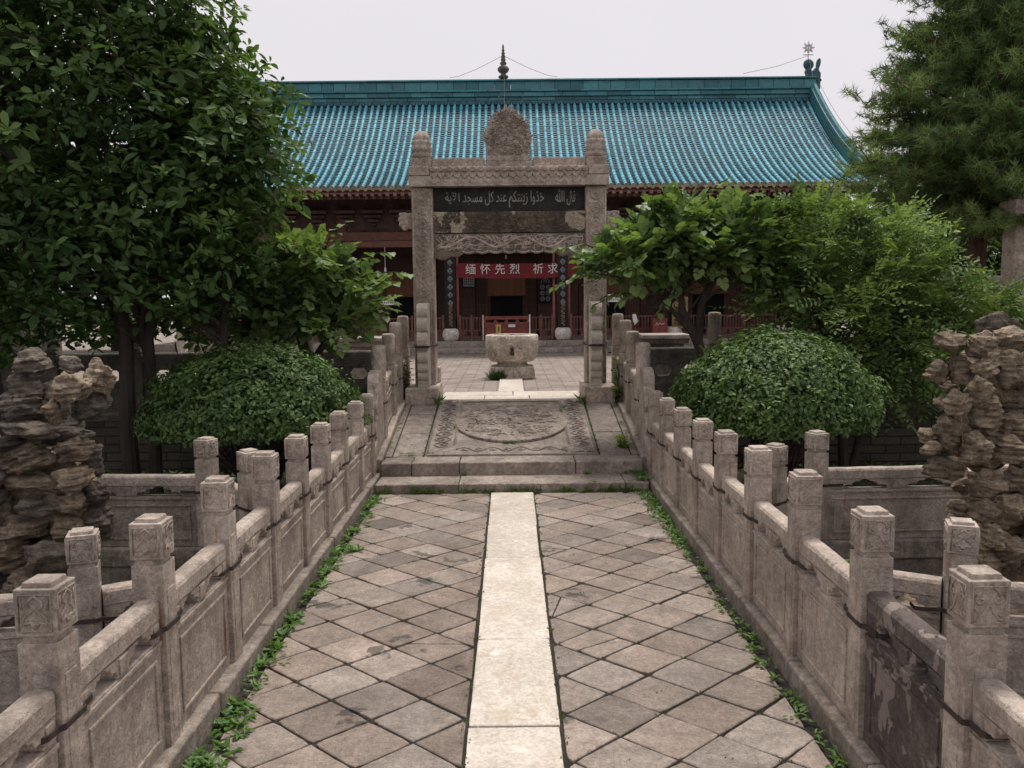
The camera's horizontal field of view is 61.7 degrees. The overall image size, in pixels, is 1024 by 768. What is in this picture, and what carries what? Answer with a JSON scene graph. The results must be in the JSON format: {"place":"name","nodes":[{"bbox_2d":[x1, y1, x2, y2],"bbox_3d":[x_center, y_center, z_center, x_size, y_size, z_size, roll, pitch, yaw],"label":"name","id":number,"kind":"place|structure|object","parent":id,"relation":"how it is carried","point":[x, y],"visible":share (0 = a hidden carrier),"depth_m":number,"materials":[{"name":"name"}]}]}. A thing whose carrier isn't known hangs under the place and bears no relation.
{"place":"outdoors","nodes":[
{"label":"outdoors","id":0,"kind":"place"},
{"bbox_2d":[21,232,61,351],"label":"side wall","id":1,"kind":"structure","parent":0,"point":[41,345],"depth_m":12.99,"materials":[{"name":"grey brick"}]},
{"bbox_2d":[106,471,285,493],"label":"ground","id":2,"kind":"structure","parent":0,"point":[283,479],"depth_m":8.19,"materials":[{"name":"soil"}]},
{"bbox_2d":[0,0,322,493],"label":"shade tree","id":3,"kind":"object","parent":2,"relation":"on","point":[167,59],"visible":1,"depth_m":6.49,"materials":[{"name":"green plant"}]},
{"bbox_2d":[131,341,374,482],"bbox_3d":[-2.095,0.357,7.058,1.906,1.430,1.774,-1,6,0],"label":"clipped bush","id":4,"kind":"object","parent":2,"relation":"on","point":[242,394],"visible":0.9,"depth_m":6.55,"materials":[{"name":"green plant"}]},
{"bbox_2d":[188,220,413,471],"bbox_3d":[-1.937,-0.259,7.927,2.142,2.479,1.389,-1,6,0],"label":"redbud tree","id":5,"kind":"object","parent":2,"relation":"on","point":[317,294],"visible":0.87,"depth_m":7.65,"materials":[{"name":"green plant"}]},
{"bbox_2d":[331,336,381,377],"bbox_3d":[-1.809,-0.203,9.977,0.670,0.685,0.500,-1,6,0],"label":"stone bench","id":6,"kind":"object","parent":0,"point":[356,345],"visible":0.14,"depth_m":9.79,"materials":[{"name":"grey stone"}]},
{"bbox_2d":[61,320,915,412],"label":"courtyard","id":7,"kind":"structure","parent":0,"point":[553,372],"depth_m":13.29,"materials":[{"name":"grey stone"}]},
{"bbox_2d":[0,247,22,377],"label":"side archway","id":8,"kind":"object","parent":7,"relation":"on","point":[17,348],"depth_m":9.69,"materials":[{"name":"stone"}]},
{"bbox_2d":[1,185,69,338],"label":"background tree","id":9,"kind":"object","parent":7,"relation":"on","point":[60,292],"visible":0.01,"depth_m":15.59,"materials":[{"name":"green plant"}]},
{"bbox_2d":[2,2,124,263],"bbox_3d":[-7.508,-2.895,8.991,6.330,6.380,3.903,-1,6,0],"label":"background tree","id":10,"kind":"object","parent":7,"relation":"on","point":[54,93],"depth_m":9.51,"materials":[{"name":"green plant"}]},
{"bbox_2d":[43,157,171,350],"bbox_3d":[-9.278,-3.058,19.454,4.695,4.586,3.000,-1,6,0],"label":"background tree","id":11,"kind":"object","parent":7,"relation":"on","point":[113,348],"visible":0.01,"depth_m":19.32,"materials":[{"name":"green plant"}]},
{"bbox_2d":[170,327,187,352],"bbox_3d":[-3.996,-0.298,10.415,0.200,0.830,0.200,-1,6,0],"label":"pedestal","id":12,"kind":"object","parent":7,"relation":"on","point":[180,346],"visible":0.05,"depth_m":10.35,"materials":[{"name":"white stone"}]},
{"bbox_2d":[0,318,370,412],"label":"terrace balustrade","id":13,"kind":"object","parent":7,"relation":"on","point":[349,362],"visible":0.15,"depth_m":8.60,"materials":[{"name":"stone"}]},
{"bbox_2d":[382,297,393,332],"bbox_3d":[-2.453,-1.133,16.867,0.290,1.140,0.280,-1,6,0],"label":"notice sign","id":14,"kind":"object","parent":7,"relation":"on","point":[386,303],"visible":0.37,"depth_m":16.81,"materials":[{"name":"metal"}]},
{"bbox_2d":[403,351,413,396],"bbox_3d":[-1.181,-0.083,9.403,0.225,0.552,0.226,-1,6,0],"label":"leafy weed","id":15,"kind":"object","parent":7,"relation":"on","point":[407,384],"visible":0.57,"depth_m":9.39,"materials":[{"name":"green plant"}]},
{"bbox_2d":[398,104,618,404],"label":"memorial gate","id":16,"kind":"structure","parent":7,"relation":"on","point":[508,198],"depth_m":9.38,"materials":[{"name":"stone"}]},
{"bbox_2d":[384,398,638,459],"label":"carved ramp","id":17,"kind":"structure","parent":7,"relation":"on","point":[548,428],"depth_m":8.28,"materials":[{"name":"stone"}]},
{"bbox_2d":[367,316,410,473],"bbox_3d":[-1.239,0.183,8.672,0.200,1.690,2.618,-1,6,0],"label":"stair balustrade","id":18,"kind":"object","parent":17,"relation":"on","point":[385,376],"visible":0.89,"depth_m":8.37,"materials":[{"name":"stone"}]},
{"bbox_2d":[611,382,623,402],"bbox_3d":[1.115,0.091,9.068,0.168,0.227,0.143,-1,6,0],"label":"leafy weed","id":19,"kind":"object","parent":17,"relation":"on","point":[618,397],"visible":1,"depth_m":9.07,"materials":[{"name":"green plant"}]},
{"bbox_2d":[613,434,631,447],"bbox_3d":[1.001,0.526,7.811,0.168,0.141,0.214,-1,6,0],"label":"leafy weed","id":20,"kind":"object","parent":17,"relation":"on","point":[620,442],"visible":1,"depth_m":7.79,"materials":[{"name":"green plant"}]},
{"bbox_2d":[611,313,654,470],"bbox_3d":[1.221,0.157,8.675,0.200,1.690,2.618,-1,6,0],"label":"stair balustrade","id":21,"kind":"object","parent":17,"relation":"on","point":[636,375],"visible":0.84,"depth_m":8.35,"materials":[{"name":"stone"}]},
{"bbox_2d":[443,378,579,399],"bbox_3d":[-0.007,0.051,10.555,1.570,0.026,2.470,-1,6,0],"label":"marble threshold","id":22,"kind":"object","parent":7,"relation":"on","point":[508,387],"visible":0.88,"depth_m":9.84,"materials":[{"name":"beige stone"}]},
{"bbox_2d":[485,333,538,378],"bbox_3d":[0.001,-0.390,11.996,0.744,0.606,0.798,-1,6,0],"label":"stone basin","id":23,"kind":"object","parent":7,"relation":"on","point":[511,354],"visible":1,"depth_m":11.75,"materials":[{"name":"stone"}]},
{"bbox_2d":[608,294,622,352],"bbox_3d":[2.027,-1.188,16.872,0.290,1.155,0.280,-1,6,0],"label":"notice sign","id":24,"kind":"object","parent":7,"relation":"on","point":[614,300],"visible":0.38,"depth_m":16.81,"materials":[{"name":"metal"}]},
{"bbox_2d":[612,356,621,391],"bbox_3d":[1.176,-0.055,9.208,0.213,0.486,0.245,-1,6,0],"label":"leafy weed","id":25,"kind":"object","parent":7,"relation":"on","point":[617,369],"visible":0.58,"depth_m":9.19,"materials":[{"name":"green plant"}]},
{"bbox_2d":[639,333,689,374],"bbox_3d":[1.760,-0.241,9.982,0.550,0.685,0.500,-1,6,0],"label":"stone table","id":26,"kind":"object","parent":7,"relation":"on","point":[657,340],"visible":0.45,"depth_m":9.75,"materials":[{"name":"grey stone"}]},
{"bbox_2d":[651,318,667,332],"bbox_3d":[2.997,-1.126,17.445,0.330,0.435,0.196,-1,6,0],"label":"donation box","id":27,"kind":"object","parent":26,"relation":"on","point":[658,325],"visible":0.61,"depth_m":17.36,"materials":[{"name":"red paint"}]},
{"bbox_2d":[650,312,966,404],"bbox_3d":[4.275,-0.274,8.647,5.856,0.950,0.132,-1,6,0],"label":"terrace balustrade","id":28,"kind":"object","parent":7,"relation":"on","point":[673,358],"visible":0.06,"depth_m":8.60,"materials":[{"name":"stone"}]},
{"bbox_2d":[806,180,1001,330],"bbox_3d":[7.090,-2.088,14.375,4.722,3.352,2.788,-2,6,-13],"label":"background tree","id":29,"kind":"object","parent":7,"relation":"on","point":[996,246],"visible":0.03,"depth_m":13.76,"materials":[{"name":"green plant"}]},
{"bbox_2d":[822,0,1023,312],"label":"pine tree","id":30,"kind":"object","parent":7,"relation":"on","point":[966,139],"visible":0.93,"depth_m":9.67,"materials":[{"name":"green plant"}]},
{"bbox_2d":[855,276,1000,344],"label":"side wall","id":31,"kind":"structure","parent":7,"relation":"on","point":[993,289],"depth_m":12.94,"materials":[{"name":"grey brick"}]},
{"bbox_2d":[927,236,1001,275],"bbox_3d":[8.944,-2.335,14.820,4.779,3.741,3.026,-1,6,0],"label":"background tree","id":32,"kind":"object","parent":7,"relation":"on","point":[997,265],"visible":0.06,"depth_m":13.95,"materials":[{"name":"green plant"}]},
{"bbox_2d":[999,189,1023,299],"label":"side archway","id":33,"kind":"object","parent":7,"relation":"on","point":[1012,257],"visible":0.4,"depth_m":9.54,"materials":[{"name":"stone"}]},
{"bbox_2d":[12,0,996,305],"label":"sky","id":34,"kind":"structure","parent":0,"point":[307,40],"materials":[{"name":"white"}]},
{"bbox_2d":[154,41,877,353],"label":"prayer hall","id":35,"kind":"structure","parent":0,"point":[750,134],"depth_m":19.07,"materials":[{"name":"tile"}]},
{"bbox_2d":[359,257,445,335],"bbox_3d":[-2.395,-1.977,19.452,2.076,1.790,0.065,-1,6,0],"label":"door leaf","id":36,"kind":"structure","parent":35,"relation":"in","point":[379,266],"depth_m":19.42,"materials":[{"name":"brown wood"}]},
{"bbox_2d":[391,297,413,330],"bbox_3d":[-2.390,-1.542,19.530,0.860,0.910,0.012,-1,6,0],"label":"doorway","id":37,"kind":"structure","parent":35,"relation":"in","point":[407,307],"depth_m":19.50,"materials":[{"name":"black"}]},
{"bbox_2d":[462,278,474,287],"bbox_3d":[-0.973,-2.314,19.311,0.290,0.280,0.062,-1,6,0],"label":"framed notice","id":38,"kind":"object","parent":35,"relation":"attached to","point":[468,282],"visible":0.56,"depth_m":19.30,"materials":[{"name":"grey paper"}]},
{"bbox_2d":[191,312,817,340],"bbox_3d":[-0.084,-1.162,17.633,13.540,0.528,0.040,-1,6,0],"label":"porch fence","id":39,"kind":"object","parent":35,"relation":"on","point":[463,333],"visible":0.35,"depth_m":17.62,"materials":[{"name":"paint"}]},
{"bbox_2d":[632,314,637,323],"bbox_3d":[2.530,-1.322,17.564,0.129,0.230,0.031,0,6,9],"label":"paper sheet","id":40,"kind":"object","parent":39,"relation":"hanging from","point":[635,320],"visible":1,"depth_m":17.56,"materials":[{"name":"white paper"}]},
{"bbox_2d":[482,314,529,339],"bbox_3d":[-0.114,-1.161,17.593,0.997,0.520,0.113,-1,6,0],"label":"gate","id":41,"kind":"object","parent":35,"relation":"on","point":[505,327],"visible":0.69,"depth_m":17.57,"materials":[{"name":"paint"}]},
{"bbox_2d":[460,255,551,335],"bbox_3d":[-0.125,-2.001,19.455,2.076,1.790,0.065,-1,6,0],"label":"door leaf","id":42,"kind":"structure","parent":35,"relation":"in","point":[467,294],"depth_m":19.45,"materials":[{"name":"brown wood"}]},
{"bbox_2d":[491,296,522,322],"bbox_3d":[-0.120,-1.566,19.533,0.860,0.910,0.012,-1,6,0],"label":"doorway","id":43,"kind":"structure","parent":35,"relation":"in","point":[500,305],"depth_m":19.51,"materials":[{"name":"black"}]},
{"bbox_2d":[458,262,579,278],"bbox_3d":[0.144,-2.325,17.569,2.500,0.329,0.061,-1,6,0],"label":"hanging banner","id":44,"kind":"object","parent":35,"relation":"attached to","point":[504,271],"visible":1,"depth_m":17.56,"materials":[{"name":"red fabric"}]},
{"bbox_2d":[537,278,552,301],"bbox_3d":[0.749,-2.127,19.327,0.350,0.570,0.058,-1,6,0],"label":"carved roundel board","id":45,"kind":"object","parent":35,"relation":"attached to","point":[544,285],"visible":0.94,"depth_m":19.32,"materials":[{"name":"black paint"}]},
{"bbox_2d":[570,258,654,334],"bbox_3d":[2.205,-2.025,19.458,2.076,1.790,0.065,-1,6,0],"label":"door leaf","id":46,"kind":"structure","parent":35,"relation":"in","point":[637,305],"depth_m":19.46,"materials":[{"name":"brown wood"}]},
{"bbox_2d":[606,295,624,333],"bbox_3d":[2.210,-1.591,19.536,0.860,0.910,0.012,-1,6,0],"label":"doorway","id":47,"kind":"structure","parent":35,"relation":"in","point":[609,309],"depth_m":19.52,"materials":[{"name":"black"}]},
{"bbox_2d":[672,297,687,327],"bbox_3d":[3.424,-1.458,17.484,0.320,0.640,0.053,-1,6,0],"label":"painted screen","id":48,"kind":"object","parent":35,"relation":"on","point":[675,323],"visible":0.28,"depth_m":17.46,"materials":[{"name":"beige paint"}]},
{"bbox_2d":[662,274,753,332],"bbox_3d":[4.455,-2.049,19.460,2.076,1.790,0.065,-1,6,0],"label":"door leaf","id":49,"kind":"structure","parent":35,"relation":"in","point":[734,289],"depth_m":19.47,"materials":[{"name":"brown wood"}]},
{"bbox_2d":[692,294,723,332],"bbox_3d":[4.459,-1.615,19.538,0.860,0.910,0.012,-1,6,0],"label":"doorway","id":50,"kind":"structure","parent":35,"relation":"in","point":[717,300],"depth_m":19.51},
{"bbox_2d":[191,492,847,767],"bbox_3d":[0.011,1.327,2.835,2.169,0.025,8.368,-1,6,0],"label":"path","id":51,"kind":"structure","parent":0,"point":[390,570],"depth_m":3.82,"materials":[{"name":"stone"}]},
{"bbox_2d":[375,455,648,494],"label":"stone steps","id":52,"kind":"structure","parent":51,"relation":"on","point":[499,474],"depth_m":7.35,"materials":[{"name":"grey stone"}]},
{"bbox_2d":[465,492,563,767],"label":"marble strip","id":53,"kind":"object","parent":51,"relation":"on","point":[514,722],"visible":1,"depth_m":3.80,"materials":[{"name":"beige stone"}]},
{"bbox_2d":[181,382,848,767],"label":"weeds","id":54,"kind":"object","parent":51,"relation":"on","point":[241,706],"visible":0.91,"depth_m":3.88,"materials":[{"name":"green plant"}]},
{"bbox_2d":[373,370,791,767],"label":"grass tufts","id":55,"kind":"object","parent":51,"relation":"on","point":[497,376],"visible":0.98,"depth_m":6.99,"materials":[{"name":"green plant"}]},
{"bbox_2d":[737,464,945,486],"bbox_3d":[5.124,1.600,2.940,7.780,0.450,11.500,-1,6,0],"label":"garden bed","id":56,"kind":"object","parent":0,"point":[740,478],"depth_m":7.88,"materials":[{"name":"soil"}]},
{"bbox_2d":[549,177,854,466],"bbox_3d":[1.719,-0.460,7.996,2.774,2.798,1.546,-1,6,0],"label":"redbud tree","id":57,"kind":"object","parent":56,"relation":"on","point":[671,236],"visible":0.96,"depth_m":7.56,"materials":[{"name":"green plant"}]},
{"bbox_2d":[668,323,893,476],"bbox_3d":[2.162,0.266,7.042,1.799,1.526,1.833,-1,6,0],"label":"clipped bush","id":58,"kind":"object","parent":56,"relation":"on","point":[787,394],"visible":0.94,"depth_m":6.55,"materials":[{"name":"green plant"}]},
{"bbox_2d":[708,172,1023,466],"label":"locust tree","id":59,"kind":"object","parent":56,"relation":"on","point":[873,307],"visible":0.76,"depth_m":7.51,"materials":[{"name":"green plant"}]},
{"bbox_2d":[882,256,1023,432],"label":"locust tree","id":60,"kind":"object","parent":56,"relation":"on","point":[1010,306],"visible":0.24,"depth_m":7.73,"materials":[{"name":"green plant"}]},
{"label":"ground","id":61,"kind":"structure","parent":0,"visible":0},
{"bbox_2d":[0,347,116,627],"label":"rockery","id":62,"kind":"object","parent":61,"relation":"on","point":[53,491],"visible":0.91,"depth_m":4.32,"materials":[{"name":"grey stone"}]},
{"bbox_2d":[85,413,330,472],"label":"retaining wall","id":63,"kind":"structure","parent":61,"relation":"on","point":[104,427],"depth_m":8.57,"materials":[{"name":"grey brick"}]},
{"bbox_2d":[104,460,945,493],"bbox_3d":[0.006,1.281,6.114,10.143,0.521,5.098,-1,6,0],"label":"ground cover","id":64,"kind":"object","parent":61,"relation":"on","point":[284,473],"visible":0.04,"depth_m":8.34,"materials":[{"name":"green plant"}]},
{"bbox_2d":[691,404,1023,465],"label":"retaining wall","id":65,"kind":"structure","parent":61,"relation":"on","point":[896,445],"depth_m":8.58,"materials":[{"name":"grey brick"}]},
{"bbox_2d":[897,311,1023,615],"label":"rockery","id":66,"kind":"object","parent":61,"relation":"on","point":[978,428],"visible":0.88,"depth_m":4.38,"materials":[{"name":"grey stone"}]},
{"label":"pond wall","id":67,"kind":"object","parent":61,"relation":"on","visible":0},
{"bbox_2d":[0,526,132,713],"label":"pond balustrade","id":68,"kind":"object","parent":67,"relation":"on","point":[100,607],"visible":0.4,"depth_m":3.32,"materials":[{"name":"stone"}]},
{"bbox_2d":[87,436,257,614],"bbox_3d":[-3.190,0.990,5.552,4.103,1.264,0.676,0,6,10],"label":"pond balustrade","id":69,"kind":"object","parent":67,"relation":"on","point":[128,502],"visible":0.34,"depth_m":5.56,"materials":[{"name":"stone"}]},
{"bbox_2d":[0,393,380,767],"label":"stone balustrade","id":70,"kind":"object","parent":67,"relation":"on","point":[155,674],"visible":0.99,"depth_m":3.07,"materials":[{"name":"stone"}]},
{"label":"pond wall","id":71,"kind":"object","parent":61,"relation":"on","visible":0},
{"bbox_2d":[643,390,1023,767],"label":"stone balustrade","id":72,"kind":"object","parent":71,"relation":"on","point":[875,673],"visible":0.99,"depth_m":3.03,"materials":[{"name":"stone"}]},
{"bbox_2d":[764,430,1008,598],"bbox_3d":[3.200,0.922,5.560,4.109,1.264,0.676,-2,6,-10],"label":"pond balustrade","id":73,"kind":"object","parent":71,"relation":"on","point":[919,512],"visible":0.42,"depth_m":5.57,"materials":[{"name":"stone"}]},
{"bbox_2d":[892,517,1023,697],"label":"pond balustrade","id":74,"kind":"object","parent":71,"relation":"on","point":[961,539],"visible":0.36,"depth_m":3.33,"materials":[{"name":"stone"}]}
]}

